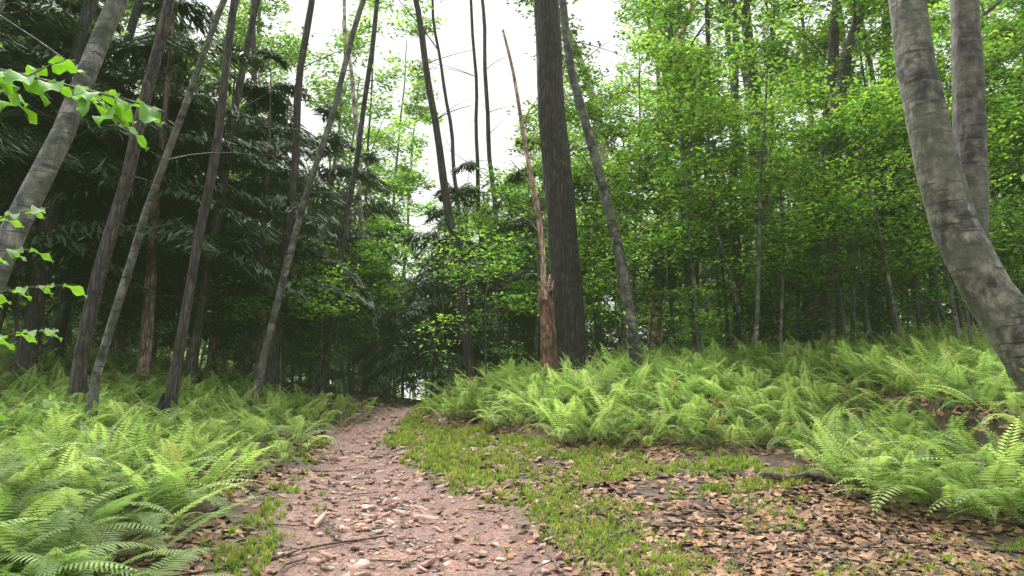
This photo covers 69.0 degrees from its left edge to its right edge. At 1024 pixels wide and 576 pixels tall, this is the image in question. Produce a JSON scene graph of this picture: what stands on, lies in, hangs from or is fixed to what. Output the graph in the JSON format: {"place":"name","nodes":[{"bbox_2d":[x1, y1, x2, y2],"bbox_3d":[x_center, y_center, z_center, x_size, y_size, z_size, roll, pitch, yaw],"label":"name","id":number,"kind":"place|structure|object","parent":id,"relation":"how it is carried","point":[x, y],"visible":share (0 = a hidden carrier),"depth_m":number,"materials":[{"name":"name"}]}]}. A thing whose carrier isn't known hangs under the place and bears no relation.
{"place":"outdoors","nodes":[
{"label":"outdoors","id":0,"kind":"place"},
{"bbox_2d":[0,368,1023,575],"bbox_3d":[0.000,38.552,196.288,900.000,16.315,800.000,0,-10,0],"label":"ground","id":1,"kind":"structure","parent":0,"point":[470,528],"depth_m":6.39,"materials":[{"name":"brown soil"}]},
{"bbox_2d":[0,0,165,410],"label":"twigs","id":2,"kind":"object","parent":1,"relation":"on","point":[47,80],"visible":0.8,"depth_m":2.08,"materials":[{"name":"green plant"}]},
{"bbox_2d":[0,44,163,421],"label":"leaves","id":3,"kind":"object","parent":2,"relation":"on","point":[84,99],"visible":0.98,"depth_m":2.07,"materials":[{"name":"green plant"}]},
{"bbox_2d":[0,0,859,399],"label":"hemlock foliage","id":4,"kind":"object","parent":1,"relation":"on","point":[36,22],"visible":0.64,"depth_m":14.59,"materials":[{"name":"green plant"}]},
{"bbox_2d":[29,365,875,485],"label":"fallen logs","id":5,"kind":"object","parent":1,"relation":"on","point":[778,476],"visible":0.05,"depth_m":6.90,"materials":[{"name":"wood"}]},
{"bbox_2d":[240,407,766,575],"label":"trail rocks","id":6,"kind":"object","parent":1,"relation":"on","point":[362,563],"visible":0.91,"depth_m":5.95,"materials":[{"name":"stone"}]},
{"bbox_2d":[0,0,1018,419],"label":"tree trunks","id":7,"kind":"object","parent":1,"relation":"on","point":[566,272],"visible":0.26,"depth_m":14.02,"materials":[{"name":"brown plant"}]},
{"bbox_2d":[0,319,1023,575],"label":"ferns","id":8,"kind":"object","parent":1,"relation":"on","point":[928,359],"visible":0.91,"depth_m":8.41,"materials":[{"name":"green plant"}]},
{"bbox_2d":[0,0,1023,397],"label":"canopy leaves","id":9,"kind":"object","parent":1,"relation":"on","point":[1004,30],"visible":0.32,"depth_m":16.26,"materials":[{"name":"green plant"}]},
{"bbox_2d":[0,0,1023,436],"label":"tree trunks","id":10,"kind":"object","parent":1,"relation":"on","point":[952,168],"visible":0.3,"depth_m":8.63,"materials":[{"name":"grey plant"}]},
{"bbox_2d":[1,369,1023,575],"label":"leaf litter","id":11,"kind":"object","parent":1,"relation":"on","point":[783,538],"visible":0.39,"depth_m":5.85,"materials":[{"name":"brown plant"}]},
{"bbox_2d":[502,29,557,392],"bbox_3d":[0.325,-1.124,12.523,0.847,6.136,1.593,-1,-10,5],"label":"dead snag","id":12,"kind":"object","parent":1,"relation":"on","point":[548,349],"visible":0.91,"depth_m":12.45,"materials":[{"name":"brown wood"}]},
{"bbox_2d":[38,371,1023,575],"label":"fallen sticks","id":13,"kind":"object","parent":1,"relation":"on","point":[865,548],"visible":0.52,"depth_m":5.25,"materials":[{"name":"brown wood"}]},
{"bbox_2d":[197,389,1023,575],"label":"grass tufts","id":14,"kind":"object","parent":1,"relation":"on","point":[402,438],"visible":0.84,"depth_m":6.86,"materials":[{"name":"green plant"}]},
{"bbox_2d":[99,0,1022,399],"label":"sky","id":15,"kind":"structure","parent":0,"point":[596,16],"materials":[{"name":"white"}]}
]}

